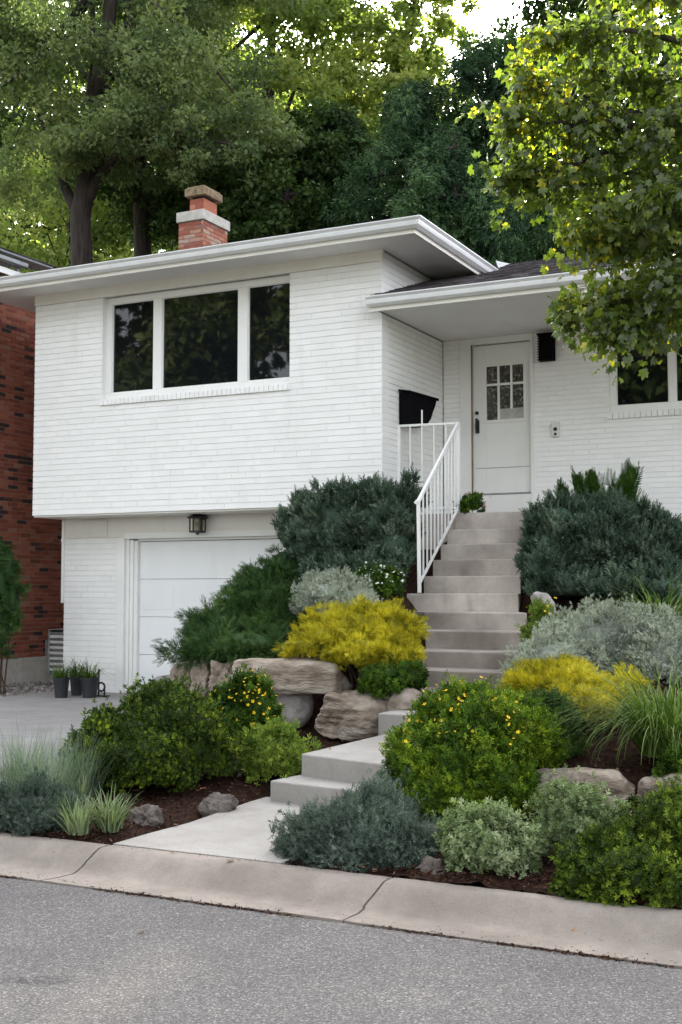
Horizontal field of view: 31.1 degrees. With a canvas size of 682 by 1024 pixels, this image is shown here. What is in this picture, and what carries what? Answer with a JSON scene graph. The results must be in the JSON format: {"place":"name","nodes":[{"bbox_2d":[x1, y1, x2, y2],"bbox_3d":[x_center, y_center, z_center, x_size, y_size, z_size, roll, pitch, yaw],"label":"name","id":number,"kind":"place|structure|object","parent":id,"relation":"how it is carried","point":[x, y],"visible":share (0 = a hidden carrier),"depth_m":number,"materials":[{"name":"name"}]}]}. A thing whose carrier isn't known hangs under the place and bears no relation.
{"place":"outdoors","nodes":[
{"label":"outdoors","id":0,"kind":"place"},
{"bbox_2d":[0,680,53,696],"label":"gravel","id":1,"kind":"structure","parent":0,"point":[30,687],"depth_m":18.12,"materials":[{"name":"grey gravel"}]},
{"bbox_2d":[0,535,32,693],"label":"evergreen shrub","id":2,"kind":"object","parent":1,"relation":"on","point":[12,588],"visible":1,"depth_m":17.10,"materials":[{"name":"green plant"}]},
{"bbox_2d":[45,629,63,682],"bbox_3d":[-4.494,2.286,19.400,0.938,0.874,0.460,-2,-4,27],"label":"air conditioner","id":3,"kind":"object","parent":1,"relation":"on","point":[54,645],"visible":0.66,"depth_m":19.17,"materials":[{"name":"grey metal"}]},
{"bbox_2d":[0,690,138,782],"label":"driveway","id":4,"kind":"structure","parent":0,"point":[35,709],"depth_m":14.32,"materials":[{"name":"concrete"}]},
{"bbox_2d":[41,657,82,697],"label":"potted plant","id":5,"kind":"object","parent":4,"relation":"on","point":[61,682],"visible":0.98,"depth_m":16.58,"materials":[{"name":"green plant"}]},
{"bbox_2d":[60,656,92,695],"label":"potted plant","id":6,"kind":"object","parent":4,"relation":"on","point":[76,686],"visible":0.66,"depth_m":16.93,"materials":[{"name":"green plant"}]},
{"bbox_2d":[69,660,111,697],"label":"potted plant","id":7,"kind":"object","parent":4,"relation":"on","point":[89,683],"visible":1,"depth_m":16.57,"materials":[{"name":"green plant"}]},
{"bbox_2d":[97,669,109,696],"bbox_3d":[-3.274,2.344,16.830,0.190,0.370,0.100,-2,-4,27],"label":"hose reel","id":8,"kind":"object","parent":4,"relation":"on","point":[98,688],"visible":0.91,"depth_m":16.80,"materials":[{"name":"black metal"}]},
{"bbox_2d":[4,832,650,906],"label":"ground","id":9,"kind":"structure","parent":0,"point":[469,884],"depth_m":6.87,"materials":[{"name":"brown soil"}]},
{"bbox_2d":[0,247,66,685],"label":"red brick house","id":10,"kind":"structure","parent":9,"relation":"on","point":[36,548],"depth_m":19.33,"materials":[{"name":"brick"}]},
{"bbox_2d":[0,833,108,881],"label":"kerb","id":11,"kind":"structure","parent":9,"relation":"on","point":[31,858],"depth_m":7.09,"materials":[{"name":"concrete"}]},
{"bbox_2d":[0,185,681,692],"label":"white brick house","id":12,"kind":"structure","parent":9,"relation":"on","point":[234,393],"depth_m":16.39,"materials":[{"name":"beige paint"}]},
{"bbox_2d":[99,275,290,405],"bbox_3d":[-1.962,-2.283,16.547,3.025,1.530,0.237,-2,-4,27],"label":"window","id":13,"kind":"structure","parent":12,"relation":"in","point":[232,338],"depth_m":16.55,"materials":[{"name":"white paint"}]},
{"bbox_2d":[187,514,207,534],"bbox_3d":[-1.966,0.134,16.804,0.254,0.358,0.290,-2,-4,27],"label":"wall lantern","id":14,"kind":"object","parent":12,"relation":"attached to","point":[197,524],"depth_m":16.75,"materials":[{"name":"black metal"}]},
{"bbox_2d":[139,539,285,689],"bbox_3d":[-1.762,1.460,16.948,2.480,2.135,0.044,-2,-4,27],"label":"garage door","id":15,"kind":"structure","parent":12,"relation":"in","point":[174,575],"depth_m":17.23,"materials":[{"name":"paint"}]},
{"bbox_2d":[399,389,438,427],"bbox_3d":[1.019,-1.326,15.963,0.168,0.485,0.950,-2,-4,27],"label":"mailbox","id":16,"kind":"object","parent":12,"relation":"attached to","point":[412,404],"visible":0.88,"depth_m":15.66,"materials":[{"name":"black metal"}]},
{"bbox_2d":[471,341,530,494],"bbox_3d":[2.171,-1.268,16.602,0.832,2.060,0.121,-2,-4,27],"label":"front door","id":17,"kind":"structure","parent":12,"relation":"in","point":[500,377],"depth_m":16.62,"materials":[{"name":"paint"}]},
{"bbox_2d":[536,332,555,361],"bbox_3d":[2.723,-2.186,16.264,0.230,0.360,0.155,-2,-4,27],"label":"wall lantern","id":18,"kind":"object","parent":12,"relation":"attached to","point":[546,347],"depth_m":16.20,"materials":[{"name":"black metal"}]},
{"bbox_2d":[552,422,559,436],"bbox_3d":[2.837,-1.091,16.197,0.100,0.195,0.050,-2,-4,27],"label":"outlet box","id":19,"kind":"object","parent":12,"relation":"attached to","point":[555,429],"visible":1,"depth_m":16.18,"materials":[{"name":"white plastic"}]},
{"bbox_2d":[607,325,681,418],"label":"window","id":20,"kind":"structure","parent":12,"relation":"in","point":[660,394],"depth_m":15.80,"materials":[{"name":"white paint"}]},
{"bbox_2d":[344,877,681,968],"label":"kerb","id":21,"kind":"structure","parent":9,"relation":"on","point":[534,920],"depth_m":5.76,"materials":[{"name":"concrete"}]},
{"bbox_2d":[4,833,670,960],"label":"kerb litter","id":22,"kind":"object","parent":21,"relation":"on","point":[362,872],"visible":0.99,"depth_m":6.21,"materials":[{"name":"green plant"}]},
{"bbox_2d":[0,877,681,1023],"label":"road","id":23,"kind":"structure","parent":0,"point":[72,955],"depth_m":5.14,"materials":[{"name":"grey asphalt"}]},
{"bbox_2d":[0,875,674,967],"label":"leaf litter","id":24,"kind":"object","parent":23,"relation":"on","point":[435,934],"visible":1,"depth_m":5.80,"materials":[{"name":"brown plant"}]},
{"bbox_2d":[0,541,681,909],"bbox_3d":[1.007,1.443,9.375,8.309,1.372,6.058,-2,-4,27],"label":"bark mulch","id":25,"kind":"object","parent":0,"point":[392,870],"visible":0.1,"depth_m":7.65,"materials":[{"name":"brown wood"}]},
{"bbox_2d":[0,763,89,836],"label":"grey low shrub","id":26,"kind":"object","parent":25,"relation":"on","point":[23,805],"visible":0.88,"depth_m":7.49,"materials":[{"name":"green plant"}]},
{"bbox_2d":[0,715,121,799],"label":"blue fescue","id":27,"kind":"object","parent":25,"relation":"on","point":[15,770],"visible":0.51,"depth_m":8.43,"materials":[{"name":"plant"}]},
{"bbox_2d":[70,775,87,799],"bbox_3d":[-1.740,1.824,8.144,0.130,0.200,0.136,1,-4,-19],"label":"pale sprout","id":28,"kind":"object","parent":25,"relation":"on","point":[83,788],"visible":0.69,"depth_m":8.12,"materials":[{"name":"green plant"}]},
{"bbox_2d":[40,780,143,835],"bbox_3d":[-1.548,1.794,7.468,0.682,0.292,0.615,2,-4,-32],"label":"lambs tongue","id":29,"kind":"object","parent":25,"relation":"on","point":[110,821],"visible":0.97,"depth_m":7.41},
{"bbox_2d":[128,804,163,826],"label":"boulder","id":30,"kind":"object","parent":25,"relation":"on","point":[153,814],"visible":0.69,"depth_m":7.71,"materials":[{"name":"grey stone"}]},
{"bbox_2d":[58,671,239,799],"bbox_3d":[-1.344,1.638,9.128,1.347,0.865,1.600,-2,-4,27],"label":"boxwood shrub","id":31,"kind":"object","parent":25,"relation":"on","point":[173,732],"visible":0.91,"depth_m":8.79,"materials":[{"name":"green plant"}]},
{"bbox_2d":[155,675,169,683],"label":"boulder","id":32,"kind":"object","parent":25,"relation":"on","point":[160,677],"visible":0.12,"depth_m":13.54,"materials":[{"name":"grey stone"}]},
{"bbox_2d":[169,661,191,689],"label":"boulder","id":33,"kind":"object","parent":25,"relation":"on","point":[176,672],"visible":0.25,"depth_m":12.69,"materials":[{"name":"beige stone"}]},
{"bbox_2d":[190,660,211,698],"bbox_3d":[-1.405,1.732,12.552,0.302,0.479,0.300,-2,-4,27],"label":"boulder","id":34,"kind":"object","parent":25,"relation":"on","point":[199,674],"visible":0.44,"depth_m":12.45,"materials":[{"name":"beige stone"}]},
{"bbox_2d":[113,797,315,864],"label":"walkway","id":35,"kind":"structure","parent":25,"relation":"on","point":[242,831],"depth_m":7.34,"materials":[{"name":"concrete"}]},
{"bbox_2d":[196,792,238,817],"bbox_3d":[-0.815,1.978,8.175,0.252,0.198,0.266,-2,-4,27],"label":"boulder","id":36,"kind":"object","parent":25,"relation":"on","point":[214,803],"visible":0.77,"depth_m":8.09,"materials":[{"name":"grey stone"}]},
{"bbox_2d":[209,660,233,691],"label":"boulder","id":37,"kind":"object","parent":25,"relation":"on","point":[218,670],"visible":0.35,"depth_m":12.13,"materials":[{"name":"beige stone"}]},
{"bbox_2d":[206,750,241,776],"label":"little green plant","id":38,"kind":"object","parent":25,"relation":"on","point":[237,768],"visible":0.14,"depth_m":9.17,"materials":[{"name":"green plant"}]},
{"bbox_2d":[149,544,316,672],"bbox_3d":[-0.802,1.002,13.329,1.880,1.436,2.757,-2,-4,27],"label":"juniper shrub","id":39,"kind":"object","parent":25,"relation":"on","point":[251,615],"visible":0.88,"depth_m":12.72,"materials":[{"name":"green plant"}]},
{"bbox_2d":[208,663,286,747],"bbox_3d":[-0.770,1.628,9.941,0.719,0.816,0.772,-2,-4,27],"label":"flowering shrub","id":40,"kind":"object","parent":25,"relation":"on","point":[246,699],"visible":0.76,"depth_m":9.79,"materials":[{"name":"green plant"}]},
{"bbox_2d":[232,709,322,785],"bbox_3d":[-0.471,1.742,9.092,0.786,0.560,0.581,-2,-4,27],"label":"lime mound","id":41,"kind":"object","parent":25,"relation":"on","point":[269,749],"visible":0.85,"depth_m":8.97,"materials":[{"name":"green plant"}]},
{"bbox_2d":[275,694,313,727],"bbox_3d":[-0.423,1.783,11.243,0.358,0.408,0.307,-2,-4,27],"label":"boulder","id":42,"kind":"object","parent":25,"relation":"on","point":[300,708],"visible":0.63,"depth_m":11.12,"materials":[{"name":"grey stone"}]},
{"bbox_2d":[231,657,352,695],"bbox_3d":[-0.469,1.505,11.227,1.110,0.344,0.512,-2,-4,27],"label":"boulder","id":43,"kind":"object","parent":42,"relation":"on","point":[293,676],"visible":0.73,"depth_m":10.96,"materials":[{"name":"stone"}]},
{"bbox_2d":[271,775,361,807],"bbox_3d":[0.207,1.963,8.479,1.150,0.205,0.800,-3,-5,36],"label":"concrete step","id":44,"kind":"object","parent":25,"relation":"on","point":[299,789],"visible":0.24,"depth_m":8.36,"materials":[{"name":"grey concrete"}]},
{"bbox_2d":[288,564,381,614],"bbox_3d":[-0.028,0.891,12.483,1.063,0.729,0.958,-2,-4,27],"label":"silver mound","id":45,"kind":"object","parent":25,"relation":"on","point":[324,587],"visible":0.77,"depth_m":12.32,"materials":[{"name":"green plant"}]},
{"bbox_2d":[302,734,392,783],"bbox_3d":[0.528,1.853,8.910,1.447,0.240,1.624,-2,-4,34],"label":"concrete step","id":46,"kind":"object","parent":25,"relation":"on","point":[352,762],"visible":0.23,"depth_m":8.58,"materials":[{"name":"grey concrete"}]},
{"bbox_2d":[269,462,432,595],"bbox_3d":[0.051,0.184,14.063,1.916,1.613,1.804,-1,-4,11],"label":"blue green evergreen","id":47,"kind":"object","parent":25,"relation":"on","point":[369,521],"visible":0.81,"depth_m":13.81,"materials":[{"name":"green plant"}]},
{"bbox_2d":[314,690,389,741],"bbox_3d":[0.157,1.776,10.688,0.718,0.433,0.568,-2,-4,27],"label":"boulder","id":48,"kind":"object","parent":25,"relation":"on","point":[350,715],"visible":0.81,"depth_m":10.49,"materials":[{"name":"stone"}]},
{"bbox_2d":[272,593,432,689],"bbox_3d":[0.154,1.234,11.357,1.502,1.020,1.522,-2,-4,27],"label":"golden shrub","id":49,"kind":"object","parent":25,"relation":"on","point":[361,631],"visible":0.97,"depth_m":11.01,"materials":[{"name":"yellow plant"}]},
{"bbox_2d":[268,758,443,873],"bbox_3d":[0.213,1.730,7.048,1.068,0.539,1.300,-2,-4,27],"label":"blue juniper","id":50,"kind":"object","parent":25,"relation":"on","point":[373,824],"visible":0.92,"depth_m":6.64,"materials":[{"name":"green plant"}]},
{"bbox_2d":[351,561,408,603],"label":"white flower clump","id":51,"kind":"object","parent":25,"relation":"on","point":[388,583],"visible":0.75,"depth_m":12.65,"materials":[{"name":"green plant"}]},
{"bbox_2d":[357,650,429,700],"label":"green plant","id":52,"kind":"object","parent":25,"relation":"on","point":[399,677],"visible":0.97,"depth_m":10.46,"materials":[{"name":"green plant"}]},
{"bbox_2d":[385,687,421,711],"bbox_3d":[0.548,1.621,10.469,0.319,0.264,0.319,-2,-4,27],"label":"boulder","id":53,"kind":"object","parent":25,"relation":"on","point":[402,700],"visible":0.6,"depth_m":10.35,"materials":[{"name":"beige stone"}]},
{"bbox_2d":[410,856,445,881],"bbox_3d":[0.457,1.890,6.416,0.201,0.174,0.163,-2,-4,27],"label":"boulder","id":54,"kind":"object","parent":25,"relation":"on","point":[428,863],"visible":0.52,"depth_m":6.37,"materials":[{"name":"grey stone"}]},
{"bbox_2d":[418,821,438,832],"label":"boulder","id":55,"kind":"object","parent":25,"relation":"on","point":[435,827],"visible":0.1,"depth_m":7.07,"materials":[{"name":"grey stone"}]},
{"bbox_2d":[378,511,526,735],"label":"concrete staircase","id":56,"kind":"structure","parent":25,"relation":"on","point":[467,602],"depth_m":13.04,"materials":[{"name":"grey concrete"}]},
{"bbox_2d":[397,410,460,592],"bbox_3d":[1.131,-0.198,14.464,0.751,2.293,2.161,0,-4,-2],"label":"stair railing","id":57,"kind":"object","parent":56,"relation":"on","point":[455,433],"visible":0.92,"depth_m":14.52,"materials":[{"name":"white metal"}]},
{"bbox_2d":[453,487,490,513],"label":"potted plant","id":58,"kind":"object","parent":56,"relation":"on","point":[471,502],"visible":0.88,"depth_m":15.10,"materials":[{"name":"green plant"}]},
{"bbox_2d":[377,669,573,822],"bbox_3d":[0.827,1.480,7.701,1.200,0.937,1.575,-2,-4,27],"label":"yellow flowering bush","id":59,"kind":"object","parent":25,"relation":"on","point":[478,742],"visible":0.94,"depth_m":7.43,"materials":[{"name":"green plant"}]},
{"bbox_2d":[430,796,548,879],"bbox_3d":[0.777,1.704,6.439,0.608,0.427,0.524,-2,-4,27],"label":"pale spirea","id":60,"kind":"object","parent":25,"relation":"on","point":[475,837],"visible":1,"depth_m":6.33,"materials":[{"name":"green plant"}]},
{"bbox_2d":[515,596,565,643],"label":"flower plant","id":61,"kind":"object","parent":25,"relation":"on","point":[541,610],"visible":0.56,"depth_m":11.18,"materials":[{"name":"green plant"}]},
{"bbox_2d":[530,591,555,613],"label":"boulder","id":62,"kind":"object","parent":25,"relation":"on","point":[537,594],"visible":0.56,"depth_m":11.85,"materials":[{"name":"grey stone"}]},
{"bbox_2d":[518,683,594,758],"bbox_3d":[1.418,1.397,8.155,0.558,0.527,0.498,-2,-4,27],"label":"grey green shrub","id":63,"kind":"object","parent":25,"relation":"on","point":[549,697],"visible":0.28,"depth_m":8.05,"materials":[{"name":"green plant"}]},
{"bbox_2d":[455,0,681,385],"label":"maple tree","id":64,"kind":"object","parent":25,"relation":"on","point":[618,315],"visible":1,"depth_m":7.72,"materials":[{"name":"green plant"}]},
{"bbox_2d":[496,649,654,723],"bbox_3d":[1.666,1.316,9.048,1.208,0.572,1.193,-2,-4,27],"label":"golden shrub","id":65,"kind":"object","parent":25,"relation":"on","point":[564,668],"visible":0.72,"depth_m":8.96,"materials":[{"name":"yellow plant"}]},
{"bbox_2d":[521,763,633,859],"bbox_3d":[1.269,1.627,6.630,0.663,0.522,0.551,-2,-4,27],"label":"pale spirea","id":66,"kind":"object","parent":25,"relation":"on","point":[572,809],"visible":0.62,"depth_m":6.53,"materials":[{"name":"green plant"}]},
{"bbox_2d":[532,767,634,811],"bbox_3d":[1.480,1.736,7.541,0.644,0.333,0.316,-2,-4,27],"label":"boulder","id":67,"kind":"object","parent":25,"relation":"on","point":[620,785],"visible":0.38,"depth_m":7.40,"materials":[{"name":"stone"}]},
{"bbox_2d":[496,593,681,685],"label":"silver mound","id":68,"kind":"object","parent":25,"relation":"on","point":[653,638],"visible":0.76,"depth_m":10.11,"materials":[{"name":"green plant"}]},
{"bbox_2d":[512,485,681,602],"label":"blue green evergreen","id":69,"kind":"object","parent":25,"relation":"on","point":[585,545],"visible":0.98,"depth_m":12.58,"materials":[{"name":"green plant"}]},
{"bbox_2d":[553,457,659,510],"bbox_3d":[3.030,0.006,14.099,1.518,1.290,1.408,-2,-4,27],"label":"leafy shrub","id":70,"kind":"object","parent":25,"relation":"on","point":[628,482],"visible":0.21,"depth_m":13.87,"materials":[{"name":"green plant"}]},
{"bbox_2d":[534,643,681,766],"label":"ornamental grass","id":71,"kind":"object","parent":25,"relation":"on","point":[652,730],"depth_m":7.66,"materials":[{"name":"green plant"}]},
{"bbox_2d":[547,759,681,908],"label":"green groundcover shrub","id":72,"kind":"object","parent":25,"relation":"on","point":[630,858],"visible":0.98,"depth_m":5.94,"materials":[{"name":"green plant"}]},
{"bbox_2d":[581,568,681,625],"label":"ornamental grass","id":73,"kind":"object","parent":25,"relation":"on","point":[669,599],"depth_m":10.69,"materials":[{"name":"green plant"}]},
{"bbox_2d":[636,773,681,802],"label":"boulder","id":74,"kind":"object","parent":25,"relation":"on","point":[646,784],"visible":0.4,"depth_m":7.34,"materials":[{"name":"stone"}]},
{"bbox_2d":[651,737,681,776],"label":"green plant","id":75,"kind":"object","parent":25,"relation":"on","point":[672,762],"visible":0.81,"depth_m":7.34,"materials":[{"name":"green plant"}]},
{"bbox_2d":[6,0,680,255],"label":"sky","id":76,"kind":"structure","parent":0,"point":[491,9],"materials":[{"name":"white"}]},
{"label":"hillside","id":77,"kind":"structure","parent":0,"visible":0},
{"bbox_2d":[1,61,164,265],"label":"deciduous tree","id":78,"kind":"object","parent":77,"relation":"on","point":[81,87],"visible":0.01,"depth_m":55.07,"materials":[{"name":"green plant"}]},
{"bbox_2d":[0,145,195,272],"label":"deciduous tree","id":79,"kind":"object","parent":77,"relation":"on","point":[58,248],"visible":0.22,"depth_m":41.60,"materials":[{"name":"green plant"}]},
{"bbox_2d":[0,0,310,265],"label":"deciduous tree","id":80,"kind":"object","parent":77,"relation":"on","point":[121,119],"visible":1,"depth_m":26.39,"materials":[{"name":"green plant"}]},
{"bbox_2d":[47,75,303,256],"bbox_3d":[-3.636,-4.652,30.159,8.066,12.336,4.418,-2,-4,27],"label":"deciduous tree","id":81,"kind":"object","parent":77,"relation":"on","point":[147,214],"visible":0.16,"depth_m":29.55,"materials":[{"name":"green plant"}]},
{"bbox_2d":[121,0,400,163],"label":"deciduous tree","id":82,"kind":"object","parent":77,"relation":"on","point":[309,23],"visible":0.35,"depth_m":32.06,"materials":[{"name":"green plant"}]},
{"bbox_2d":[187,97,379,242],"bbox_3d":[-1.311,-4.040,26.887,4.019,10.697,4.280,-2,-4,27],"label":"deciduous tree","id":83,"kind":"object","parent":77,"relation":"on","point":[247,213],"visible":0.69,"depth_m":26.04,"materials":[{"name":"green plant"}]},
{"bbox_2d":[0,0,662,271],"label":"deciduous tree","id":84,"kind":"object","parent":77,"relation":"on","point":[11,117],"depth_m":47.64,"materials":[{"name":"green plant"}]},
{"bbox_2d":[278,102,401,229],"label":"conifer tree","id":85,"kind":"object","parent":77,"relation":"on","point":[354,122],"visible":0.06,"depth_m":27.24,"materials":[{"name":"green plant"}]},
{"bbox_2d":[309,0,482,219],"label":"deciduous tree","id":86,"kind":"object","parent":77,"relation":"on","point":[423,61],"visible":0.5,"depth_m":33.67,"materials":[{"name":"green plant"}]},
{"bbox_2d":[317,73,527,262],"bbox_3d":[1.570,-3.730,25.477,5.155,10.898,4.976,0,-4,3],"label":"conifer tree","id":87,"kind":"object","parent":77,"relation":"on","point":[412,126],"visible":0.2,"depth_m":25.13,"materials":[{"name":"green plant"}]},
{"bbox_2d":[382,127,541,264],"bbox_3d":[2.305,-2.826,22.812,4.096,8.753,4.207,-2,-4,27],"label":"conifer tree","id":88,"kind":"object","parent":77,"relation":"on","point":[444,183],"visible":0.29,"depth_m":22.39,"materials":[{"name":"green plant"}]},
{"bbox_2d":[422,25,588,262],"bbox_3d":[2.840,-4.264,25.825,5.907,12.008,5.305,0,-4,2],"label":"conifer tree","id":89,"kind":"object","parent":77,"relation":"on","point":[473,65],"visible":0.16,"depth_m":25.45,"materials":[{"name":"green plant"}]},
{"bbox_2d":[472,42,630,261],"bbox_3d":[4.310,-4.263,26.471,5.059,12.088,5.291,2,-4,-23],"label":"conifer tree","id":90,"kind":"object","parent":77,"relation":"on","point":[543,226],"visible":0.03,"depth_m":24.95,"materials":[{"name":"green plant"}]},
{"bbox_2d":[484,0,681,238],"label":"deciduous tree","id":91,"kind":"object","parent":77,"relation":"on","point":[538,13],"visible":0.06,"depth_m":30.30,"materials":[{"name":"green plant"}]},
{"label":"road base","id":92,"kind":"structure","parent":0,"visible":0},
{"bbox_2d":[42,845,391,922],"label":"kerb","id":93,"kind":"structure","parent":92,"relation":"on","point":[292,890],"depth_m":6.50,"materials":[{"name":"concrete"}]}
]}

